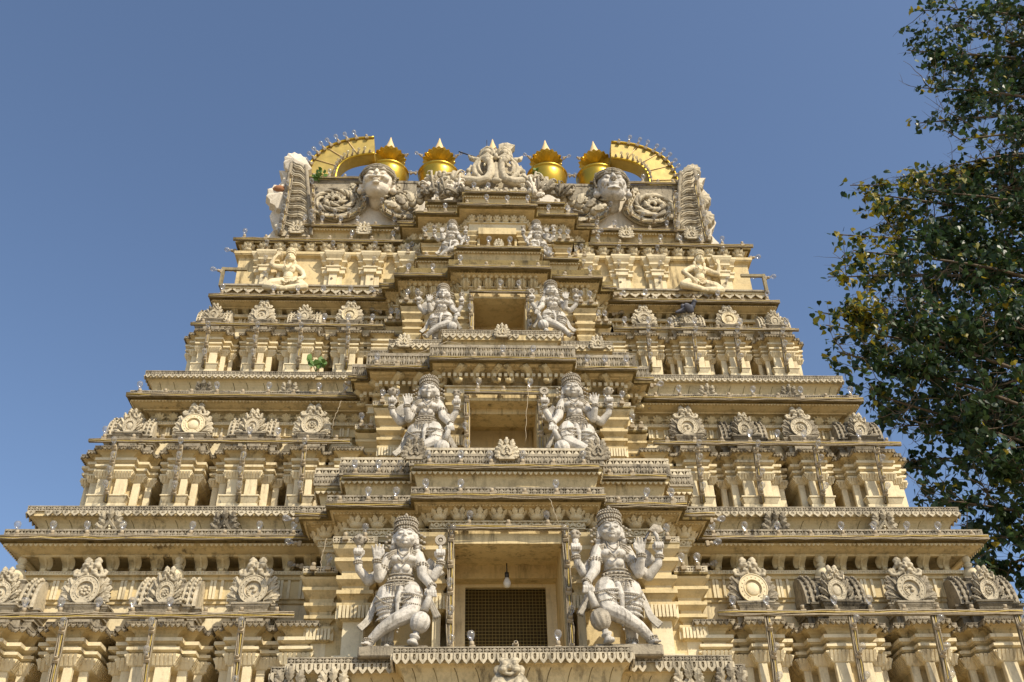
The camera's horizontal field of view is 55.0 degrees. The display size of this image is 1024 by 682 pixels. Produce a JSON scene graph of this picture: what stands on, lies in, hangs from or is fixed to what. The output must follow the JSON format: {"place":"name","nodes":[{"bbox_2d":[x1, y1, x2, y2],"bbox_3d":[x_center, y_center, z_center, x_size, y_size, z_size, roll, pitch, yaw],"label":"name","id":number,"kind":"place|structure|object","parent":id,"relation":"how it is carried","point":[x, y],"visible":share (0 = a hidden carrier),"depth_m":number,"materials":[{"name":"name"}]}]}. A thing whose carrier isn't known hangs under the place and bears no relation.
{"place":"outdoors","nodes":[
{"label":"outdoors","id":0,"kind":"place"},
{"bbox_2d":[0,0,1023,617],"label":"sky","id":1,"kind":"structure","parent":0,"point":[139,138],"materials":[{"name":"blue"}]},
{"label":"ground","id":2,"kind":"structure","parent":0,"visible":0},
{"bbox_2d":[0,152,1023,681],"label":"temple tower","id":3,"kind":"structure","parent":2,"relation":"on","point":[318,636],"depth_m":9.74,"materials":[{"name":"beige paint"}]},
{"bbox_2d":[47,618,68,681],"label":"wire conduit","id":4,"kind":"object","parent":3,"relation":"attached to","point":[53,672],"visible":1,"depth_m":8.30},
{"bbox_2d":[103,443,118,501],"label":"wire conduit","id":5,"kind":"object","parent":3,"relation":"attached to","point":[109,482],"visible":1,"depth_m":9.89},
{"bbox_2d":[0,611,294,618],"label":"wire conduit","id":6,"kind":"object","parent":3,"relation":"attached to","point":[140,615],"visible":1,"depth_m":8.47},
{"bbox_2d":[140,618,157,681],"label":"wire conduit","id":7,"kind":"object","parent":3,"relation":"attached to","point":[146,666],"visible":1,"depth_m":8.34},
{"bbox_2d":[0,534,308,539],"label":"wire conduit","id":8,"kind":"object","parent":3,"relation":"attached to","point":[145,537],"visible":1,"depth_m":9.23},
{"bbox_2d":[170,443,183,501],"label":"wire conduit","id":9,"kind":"object","parent":3,"relation":"attached to","point":[175,482],"visible":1,"depth_m":9.92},
{"bbox_2d":[201,326,210,367],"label":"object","id":10,"kind":"object","parent":3,"relation":"attached to","point":[207,338],"visible":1,"depth_m":11.39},
{"bbox_2d":[88,438,349,443],"bbox_3d":[-2.992,1.023,10.090,2.643,0.059,0.038,1,-36,-3],"label":"wire conduit","id":11,"kind":"object","parent":3,"relation":"attached to","point":[226,440],"visible":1,"depth_m":10.08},
{"bbox_2d":[218,267,247,286],"bbox_3d":[-3.534,-0.810,12.477,0.320,0.300,0.040,1,-36,-3],"label":"light bar","id":12,"kind":"object","parent":3,"relation":"attached to","point":[222,274],"visible":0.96,"depth_m":12.53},
{"bbox_2d":[231,618,245,681],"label":"wire conduit","id":13,"kind":"object","parent":3,"relation":"attached to","point":[238,650],"visible":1,"depth_m":8.37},
{"bbox_2d":[235,443,246,501],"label":"wire conduit","id":14,"kind":"object","parent":3,"relation":"attached to","point":[239,483],"visible":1,"depth_m":9.95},
{"bbox_2d":[126,392,356,398],"bbox_3d":[-2.928,0.588,10.676,2.469,0.062,0.038,1,-36,-3],"label":"wire conduit","id":15,"kind":"object","parent":3,"relation":"attached to","point":[244,395],"visible":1,"depth_m":10.67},
{"bbox_2d":[251,326,258,368],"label":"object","id":16,"kind":"object","parent":3,"relation":"attached to","point":[254,352],"visible":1,"depth_m":11.41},
{"bbox_2d":[262,247,307,290],"bbox_3d":[-2.852,-0.895,12.534,0.574,0.810,0.260,1,-36,-3],"label":"seated statue","id":17,"kind":"object","parent":3,"relation":"on","point":[287,281],"visible":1,"depth_m":12.47,"materials":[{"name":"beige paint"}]},
{"bbox_2d":[279,178,292,231],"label":"wire conduit","id":18,"kind":"object","parent":3,"relation":"attached to","point":[287,204],"visible":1,"depth_m":13.41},
{"bbox_2d":[190,322,382,327],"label":"wire conduit","id":19,"kind":"object","parent":3,"relation":"attached to","point":[265,324],"visible":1,"depth_m":11.57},
{"bbox_2d":[208,293,386,299],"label":"wire conduit","id":20,"kind":"object","parent":3,"relation":"attached to","point":[294,296],"visible":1,"depth_m":12.07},
{"bbox_2d":[296,326,302,368],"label":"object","id":21,"kind":"object","parent":3,"relation":"attached to","point":[298,350],"visible":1,"depth_m":11.43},
{"bbox_2d":[297,443,306,501],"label":"wire conduit","id":22,"kind":"object","parent":3,"relation":"attached to","point":[301,482],"visible":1,"depth_m":9.98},
{"bbox_2d":[294,511,326,516],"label":"ledge","id":23,"kind":"object","parent":3,"relation":"attached to","point":[310,514],"visible":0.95,"depth_m":8.99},
{"bbox_2d":[306,354,326,371],"bbox_3d":[-2.143,0.234,10.812,0.218,0.184,0.118,1,-36,-3],"label":"weed","id":24,"kind":"object","parent":3,"relation":"on","point":[320,362],"visible":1,"depth_m":10.80,"materials":[{"name":"green plant"}]},
{"bbox_2d":[233,237,403,242],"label":"wire conduit","id":25,"kind":"object","parent":3,"relation":"attached to","point":[272,239],"visible":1,"depth_m":12.94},
{"bbox_2d":[312,167,327,182],"bbox_3d":[-2.706,-2.341,13.836,0.220,0.178,0.130,-21,-40,25],"label":"weed","id":26,"kind":"object","parent":3,"relation":"on","point":[317,175],"visible":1,"depth_m":13.83,"materials":[{"name":"green plant"}]},
{"bbox_2d":[311,191,364,219],"bbox_3d":[-2.411,-1.893,13.619,0.752,0.574,0.038,1,-36,-3],"label":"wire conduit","id":27,"kind":"object","parent":3,"relation":"attached to","point":[353,214],"visible":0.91,"depth_m":13.49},
{"bbox_2d":[309,136,374,179],"bbox_3d":[-2.566,-2.654,14.813,0.985,1.037,0.250,1,-36,-3],"label":"gilded horn","id":28,"kind":"object","parent":3,"relation":"on","point":[327,160],"visible":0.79,"depth_m":14.84,"materials":[{"name":"metal"}]},
{"bbox_2d":[344,327,349,368],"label":"wire conduit","id":29,"kind":"object","parent":3,"relation":"attached to","point":[347,351],"visible":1,"depth_m":11.45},
{"bbox_2d":[295,223,400,227],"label":"wire conduit","id":30,"kind":"object","parent":3,"relation":"attached to","point":[343,225],"visible":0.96,"depth_m":13.31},
{"bbox_2d":[309,176,398,180],"bbox_3d":[-2.264,-2.315,13.971,1.316,0.054,0.038,1,-36,-3],"label":"ledge","id":31,"kind":"object","parent":3,"relation":"attached to","point":[342,177],"visible":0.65,"depth_m":13.96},
{"bbox_2d":[347,374,366,378],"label":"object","id":32,"kind":"object","parent":3,"relation":"attached to","point":[355,376],"visible":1,"depth_m":10.55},
{"bbox_2d":[325,500,408,507],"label":"wire conduit","id":33,"kind":"object","parent":3,"relation":"attached to","point":[372,504],"visible":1,"depth_m":8.86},
{"bbox_2d":[343,473,409,479],"bbox_3d":[-1.259,1.272,9.252,0.647,0.061,0.038,1,-36,-3],"label":"ledge","id":34,"kind":"object","parent":3,"relation":"attached to","point":[374,476],"visible":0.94,"depth_m":9.24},
{"bbox_2d":[357,163,396,209],"bbox_3d":[-1.881,-2.201,13.764,0.452,0.635,0.455,-28,-44,32],"label":"giant stone head","id":35,"kind":"object","parent":3,"relation":"attached to","point":[377,184],"visible":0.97,"depth_m":13.64},
{"bbox_2d":[379,283,393,286],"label":"wire conduit","id":36,"kind":"object","parent":3,"relation":"attached to","point":[386,284],"visible":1,"depth_m":11.95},
{"bbox_2d":[372,138,408,180],"bbox_3d":[-1.902,-2.637,15.165,0.644,1.450,0.644,1,-36,-3],"label":"gilded pot","id":37,"kind":"object","parent":3,"relation":"on","point":[389,154],"visible":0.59,"depth_m":15.11,"materials":[{"name":"metal"}]},
{"bbox_2d":[379,193,407,219],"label":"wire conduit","id":38,"kind":"object","parent":3,"relation":"attached to","point":[388,214],"visible":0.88,"depth_m":13.55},
{"bbox_2d":[366,364,427,369],"bbox_3d":[-1.216,0.269,10.424,0.651,0.061,0.038,1,-36,-3],"label":"ledge","id":39,"kind":"object","parent":3,"relation":"attached to","point":[400,366],"visible":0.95,"depth_m":10.41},
{"bbox_2d":[352,513,445,646],"bbox_3d":[-0.964,1.995,8.262,0.809,1.216,0.361,1,-36,-3],"label":"guardian statue","id":40,"kind":"object","parent":3,"relation":"on","point":[404,557],"visible":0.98,"depth_m":8.24,"materials":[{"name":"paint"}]},
{"bbox_2d":[397,220,414,224],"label":"ledge","id":41,"kind":"object","parent":3,"relation":"attached to","point":[405,222],"visible":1,"depth_m":13.04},
{"bbox_2d":[394,272,445,276],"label":"wire conduit","id":42,"kind":"object","parent":3,"relation":"attached to","point":[418,274],"visible":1,"depth_m":11.81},
{"bbox_2d":[387,374,461,456],"bbox_3d":[-0.884,0.780,9.814,0.763,1.115,0.337,1,-36,-3],"label":"guardian statue","id":43,"kind":"object","parent":3,"relation":"on","point":[427,406],"visible":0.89,"depth_m":9.85,"materials":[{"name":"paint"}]},
{"bbox_2d":[417,255,453,258],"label":"ledge","id":44,"kind":"object","parent":3,"relation":"attached to","point":[434,257],"visible":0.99,"depth_m":12.14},
{"bbox_2d":[415,211,455,214],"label":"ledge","id":45,"kind":"object","parent":3,"relation":"attached to","point":[439,212],"visible":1,"depth_m":12.90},
{"bbox_2d":[418,138,458,180],"bbox_3d":[-1.133,-2.629,15.201,0.644,1.450,0.644,7,-37,-12],"label":"gilded pot","id":46,"kind":"object","parent":3,"relation":"on","point":[440,157],"visible":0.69,"depth_m":15.12,"materials":[{"name":"metal"}]},
{"bbox_2d":[415,283,464,339],"bbox_3d":[-0.825,-0.349,11.245,0.574,0.831,0.254,1,-36,-3],"label":"guardian statue","id":47,"kind":"object","parent":3,"relation":"on","point":[441,317],"visible":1,"depth_m":11.24,"materials":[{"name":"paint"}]},
{"bbox_2d":[428,199,461,203],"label":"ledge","id":48,"kind":"object","parent":3,"relation":"attached to","point":[442,201],"visible":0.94,"depth_m":13.17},
{"bbox_2d":[432,219,467,255],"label":"guardian statue","id":49,"kind":"object","parent":3,"relation":"on","point":[449,235],"visible":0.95,"depth_m":12.40,"materials":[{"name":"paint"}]},
{"bbox_2d":[446,523,454,646],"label":"wire conduit","id":50,"kind":"object","parent":3,"relation":"attached to","point":[449,604],"visible":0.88,"depth_m":8.40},
{"bbox_2d":[464,394,469,447],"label":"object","id":51,"kind":"object","parent":3,"relation":"attached to","point":[466,421],"visible":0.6,"depth_m":10.05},
{"bbox_2d":[469,293,472,328],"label":"wire conduit","id":52,"kind":"object","parent":3,"relation":"attached to","point":[471,317],"visible":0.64,"depth_m":11.50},
{"bbox_2d":[285,133,706,230],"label":"light bulbs","id":53,"kind":"object","parent":3,"relation":"attached to","point":[529,157],"visible":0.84,"depth_m":14.69,"materials":[{"name":"clear glass"}]},
{"bbox_2d":[461,143,531,188],"bbox_3d":[-0.227,-2.429,13.705,1.044,0.891,0.338,1,-36,-3],"label":"central lion mask","id":54,"kind":"object","parent":3,"relation":"attached to","point":[495,168],"visible":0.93,"depth_m":13.57,"materials":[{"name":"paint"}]},
{"bbox_2d":[465,190,528,194],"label":"ledge","id":55,"kind":"object","parent":3,"relation":"attached to","point":[497,192],"visible":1,"depth_m":13.05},
{"bbox_2d":[457,202,537,206],"bbox_3d":[-0.191,-1.773,12.814,1.047,0.051,0.038,1,-36,-3],"label":"ledge","id":56,"kind":"object","parent":3,"relation":"attached to","point":[497,204],"visible":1,"depth_m":12.81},
{"bbox_2d":[456,245,540,249],"bbox_3d":[-0.160,-1.145,12.036,1.037,0.049,0.038,1,-36,-3],"label":"ledge","id":57,"kind":"object","parent":3,"relation":"attached to","point":[499,247],"visible":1,"depth_m":12.03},
{"bbox_2d":[469,289,528,293],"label":"wire conduit","id":58,"kind":"object","parent":3,"relation":"attached to","point":[514,291],"visible":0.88,"depth_m":11.62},
{"bbox_2d":[447,264,551,269],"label":"wire conduit","id":59,"kind":"object","parent":3,"relation":"attached to","point":[529,267],"visible":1,"depth_m":11.72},
{"bbox_2d":[464,389,539,394],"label":"lintel","id":60,"kind":"structure","parent":3,"relation":"attached to","point":[502,392],"depth_m":10.21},
{"bbox_2d":[429,355,576,361],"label":"wire conduit","id":61,"kind":"object","parent":3,"relation":"attached to","point":[500,358],"visible":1,"depth_m":10.33,"materials":[{"name":"stone"}]},
{"bbox_2d":[414,462,599,469],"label":"wire conduit","id":62,"kind":"object","parent":3,"relation":"attached to","point":[465,466],"visible":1,"depth_m":9.14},
{"bbox_2d":[503,563,510,587],"bbox_3d":[-0.046,2.136,8.966,0.072,0.235,0.070,1,-36,-3],"label":"hanging lamp","id":63,"kind":"object","parent":3,"relation":"hanging from","point":[506,582],"visible":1,"depth_m":8.91,"materials":[{"name":"glass"}]},
{"bbox_2d":[410,492,605,499],"bbox_3d":[-0.031,1.386,8.789,1.743,0.068,0.038,1,-36,-3],"label":"wire conduit","id":64,"kind":"object","parent":3,"relation":"attached to","point":[474,496],"visible":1,"depth_m":8.78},
{"bbox_2d":[448,524,568,529],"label":"wire conduit","id":65,"kind":"object","parent":3,"relation":"attached to","point":[501,527],"visible":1,"depth_m":8.71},
{"bbox_2d":[491,657,528,681],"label":"squatting lion","id":66,"kind":"object","parent":3,"relation":"on","point":[509,670],"visible":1,"depth_m":7.51},
{"bbox_2d":[526,294,530,328],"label":"wire conduit","id":67,"kind":"object","parent":3,"relation":"attached to","point":[528,309],"visible":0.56,"depth_m":11.54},
{"bbox_2d":[521,219,555,256],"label":"guardian statue","id":68,"kind":"object","parent":3,"relation":"on","point":[537,233],"visible":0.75,"depth_m":12.48,"materials":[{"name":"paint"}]},
{"bbox_2d":[537,395,543,447],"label":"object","id":69,"kind":"object","parent":3,"relation":"attached to","point":[540,427],"visible":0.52,"depth_m":10.06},
{"bbox_2d":[526,140,567,183],"bbox_3d":[0.539,-2.614,15.279,0.644,1.450,0.644,23,-43,-30],"label":"gilded pot","id":70,"kind":"object","parent":3,"relation":"on","point":[545,160],"visible":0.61,"depth_m":15.08,"materials":[{"name":"metal"}]},
{"bbox_2d":[531,201,564,204],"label":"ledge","id":71,"kind":"object","parent":3,"relation":"attached to","point":[547,203],"visible":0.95,"depth_m":13.24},
{"bbox_2d":[529,279,579,338],"bbox_3d":[0.498,-0.378,11.334,0.597,0.872,0.266,1,-36,-3],"label":"guardian statue","id":72,"kind":"object","parent":3,"relation":"on","point":[552,315],"visible":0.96,"depth_m":11.34,"materials":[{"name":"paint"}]},
{"bbox_2d":[538,213,577,216],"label":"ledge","id":73,"kind":"object","parent":3,"relation":"attached to","point":[560,214],"visible":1,"depth_m":12.97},
{"bbox_2d":[543,256,578,260],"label":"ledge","id":74,"kind":"object","parent":3,"relation":"attached to","point":[562,258],"visible":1,"depth_m":12.22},
{"bbox_2d":[561,523,574,645],"bbox_3d":[0.484,2.144,8.470,0.070,1.239,0.038,1,-36,-3],"label":"wire conduit","id":75,"kind":"object","parent":3,"relation":"attached to","point":[568,601],"visible":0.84,"depth_m":8.47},
{"bbox_2d":[540,372,613,462],"bbox_3d":[0.674,0.782,9.895,0.768,1.156,0.343,1,-36,-3],"label":"guardian statue","id":76,"kind":"object","parent":3,"relation":"on","point":[573,404],"visible":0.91,"depth_m":9.94,"materials":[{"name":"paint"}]},
{"bbox_2d":[552,274,602,278],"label":"wire conduit","id":77,"kind":"object","parent":3,"relation":"attached to","point":[555,276],"visible":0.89,"depth_m":11.91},
{"bbox_2d":[577,223,594,226],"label":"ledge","id":78,"kind":"object","parent":3,"relation":"attached to","point":[585,225],"visible":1,"depth_m":13.15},
{"bbox_2d":[576,141,610,183],"bbox_3d":[1.308,-2.607,15.316,0.644,1.450,0.644,-28,-44,32],"label":"gilded pot","id":79,"kind":"object","parent":3,"relation":"on","point":[593,161],"visible":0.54,"depth_m":15.25,"materials":[{"name":"metal"}]},
{"bbox_2d":[582,197,609,222],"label":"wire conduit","id":80,"kind":"object","parent":3,"relation":"attached to","point":[601,217],"visible":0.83,"depth_m":13.67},
{"bbox_2d":[576,365,637,370],"bbox_3d":[1.016,0.290,10.529,0.651,0.061,0.038,1,-36,-3],"label":"ledge","id":81,"kind":"object","parent":3,"relation":"attached to","point":[609,368],"visible":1,"depth_m":10.52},
{"bbox_2d":[602,285,616,289],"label":"wire conduit","id":82,"kind":"object","parent":3,"relation":"attached to","point":[609,287],"visible":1,"depth_m":12.09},
{"bbox_2d":[593,167,631,213],"bbox_3d":[1.412,-2.171,13.918,0.452,0.635,0.455,-28,-44,32],"label":"giant stone head","id":83,"kind":"object","parent":3,"relation":"attached to","point":[612,187],"visible":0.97,"depth_m":13.80},
{"bbox_2d":[569,506,663,644],"bbox_3d":[0.916,1.978,8.372,0.835,1.287,0.374,1,-36,-3],"label":"guardian statue","id":84,"kind":"object","parent":3,"relation":"on","point":[612,551],"visible":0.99,"depth_m":8.36,"materials":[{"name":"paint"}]},
{"bbox_2d":[590,181,677,184],"bbox_3d":[1.774,-2.278,14.162,1.316,0.052,0.038,1,-36,-3],"label":"ledge","id":85,"kind":"object","parent":3,"relation":"attached to","point":[647,183],"visible":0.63,"depth_m":14.16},
{"bbox_2d":[602,473,666,479],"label":"wire conduit","id":86,"kind":"object","parent":3,"relation":"attached to","point":[662,476],"visible":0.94,"depth_m":9.36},
{"bbox_2d":[592,228,693,231],"bbox_3d":[1.772,-1.525,13.502,1.450,0.057,0.038,1,-36,-3],"label":"ledge","id":87,"kind":"object","parent":3,"relation":"attached to","point":[646,229],"visible":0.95,"depth_m":13.50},
{"bbox_2d":[609,140,677,181],"bbox_3d":[2.002,-2.611,15.028,0.985,1.037,0.250,1,-36,-3],"label":"gilded horn","id":88,"kind":"object","parent":3,"relation":"on","point":[659,168],"visible":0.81,"depth_m":15.04,"materials":[{"name":"metal"}]},
{"bbox_2d":[635,376,653,380],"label":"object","id":89,"kind":"object","parent":3,"relation":"attached to","point":[648,378],"visible":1,"depth_m":10.70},
{"bbox_2d":[605,501,686,507],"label":"wire conduit","id":90,"kind":"object","parent":3,"relation":"attached to","point":[652,504],"visible":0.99,"depth_m":8.97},
{"bbox_2d":[624,197,672,224],"bbox_3d":[1.945,-1.853,13.824,0.749,0.576,0.038,1,-36,-3],"label":"stone scroll","id":91,"kind":"object","parent":3,"relation":"attached to","point":[649,222],"visible":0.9,"depth_m":13.69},
{"bbox_2d":[645,330,652,371],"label":"wire conduit","id":92,"kind":"object","parent":3,"relation":"attached to","point":[648,341],"visible":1,"depth_m":11.62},
{"bbox_2d":[588,242,753,247],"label":"wire conduit","id":93,"kind":"object","parent":3,"relation":"attached to","point":[702,245],"visible":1,"depth_m":13.17,"materials":[{"name":"stone"}]},
{"bbox_2d":[675,299,696,313],"bbox_3d":[2.169,-0.425,12.235,0.288,0.239,0.125,12,-9,-18],"label":"pigeon","id":94,"kind":"object","parent":3,"relation":"on","point":[687,307],"visible":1,"depth_m":12.19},
{"bbox_2d":[608,298,779,303],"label":"wire conduit","id":95,"kind":"object","parent":3,"relation":"attached to","point":[689,300],"visible":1,"depth_m":12.30,"materials":[{"name":"stone"}]},
{"bbox_2d":[691,331,699,371],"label":"wire conduit","id":96,"kind":"object","parent":3,"relation":"attached to","point":[697,367],"visible":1,"depth_m":11.64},
{"bbox_2d":[684,512,714,516],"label":"wire conduit","id":97,"kind":"object","parent":3,"relation":"attached to","point":[699,514],"visible":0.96,"depth_m":9.15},
{"bbox_2d":[695,445,705,502],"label":"wire conduit","id":98,"kind":"object","parent":3,"relation":"attached to","point":[701,484],"visible":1,"depth_m":10.16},
{"bbox_2d":[694,184,706,238],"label":"wire conduit","id":99,"kind":"object","parent":3,"relation":"attached to","point":[699,211],"visible":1,"depth_m":13.67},
{"bbox_2d":[680,249,724,294],"bbox_3d":[2.460,-0.896,12.825,0.592,0.829,0.268,9,-37,-4],"label":"seated statue","id":100,"kind":"object","parent":3,"relation":"on","point":[699,282],"visible":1,"depth_m":12.75,"materials":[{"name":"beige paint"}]},
{"bbox_2d":[613,326,798,331],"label":"wire conduit","id":101,"kind":"object","parent":3,"relation":"attached to","point":[707,329],"visible":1,"depth_m":11.80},
{"bbox_2d":[733,331,741,371],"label":"wire conduit","id":102,"kind":"object","parent":3,"relation":"attached to","point":[738,356],"visible":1,"depth_m":11.67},
{"bbox_2d":[644,395,863,401],"bbox_3d":[2.691,0.641,10.940,2.469,0.062,0.038,1,-36,-3],"label":"wire conduit","id":103,"kind":"object","parent":3,"relation":"attached to","point":[747,398],"visible":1,"depth_m":10.93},
{"bbox_2d":[740,274,768,293],"bbox_3d":[3.151,-0.747,12.792,0.320,0.300,0.040,1,-36,-3],"label":"light bar","id":104,"kind":"object","parent":3,"relation":"attached to","point":[764,281],"visible":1,"depth_m":12.85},
{"bbox_2d":[752,445,764,502],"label":"wire conduit","id":105,"kind":"object","parent":3,"relation":"attached to","point":[759,484],"visible":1,"depth_m":10.20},
{"bbox_2d":[764,616,779,681],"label":"wire conduit","id":106,"kind":"object","parent":3,"relation":"attached to","point":[771,649],"visible":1,"depth_m":8.59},
{"bbox_2d":[653,440,901,445],"bbox_3d":[2.801,1.079,10.362,2.643,0.056,0.038,1,-36,-3],"label":"wire conduit","id":107,"kind":"object","parent":3,"relation":"attached to","point":[775,443],"visible":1,"depth_m":10.35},
{"bbox_2d":[779,331,789,372],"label":"wire conduit","id":108,"kind":"object","parent":3,"relation":"attached to","point":[787,369],"visible":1,"depth_m":11.70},
{"bbox_2d":[812,446,825,502],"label":"wire conduit","id":109,"kind":"object","parent":3,"relation":"attached to","point":[819,473],"visible":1,"depth_m":10.23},
{"bbox_2d":[698,534,989,539],"bbox_3d":[3.225,1.906,9.553,2.870,0.063,0.038,1,-36,-3],"label":"wire conduit","id":110,"kind":"object","parent":3,"relation":"attached to","point":[865,537],"visible":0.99,"depth_m":9.54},
{"bbox_2d":[847,616,865,681],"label":"wire conduit","id":111,"kind":"object","parent":3,"relation":"attached to","point":[860,668],"visible":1,"depth_m":8.62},
{"bbox_2d":[717,609,1023,616],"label":"wire conduit","id":112,"kind":"object","parent":3,"relation":"attached to","point":[887,612],"visible":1,"depth_m":8.76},
{"bbox_2d":[873,446,888,502],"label":"wire conduit","id":113,"kind":"object","parent":3,"relation":"attached to","point":[880,472],"visible":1,"depth_m":10.26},
{"bbox_2d":[930,615,952,681],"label":"wire conduit","id":114,"kind":"object","parent":3,"relation":"attached to","point":[946,674],"visible":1,"depth_m":8.66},
{"bbox_2d":[1013,615,1023,655],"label":"wire conduit","id":115,"kind":"object","parent":3,"relation":"attached to","point":[1018,620],"visible":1,"depth_m":8.76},
{"bbox_2d":[808,0,1023,617],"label":"peepal tree","id":116,"kind":"object","parent":2,"relation":"on","point":[965,338],"visible":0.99,"depth_m":17.63,"materials":[{"name":"green plant"}]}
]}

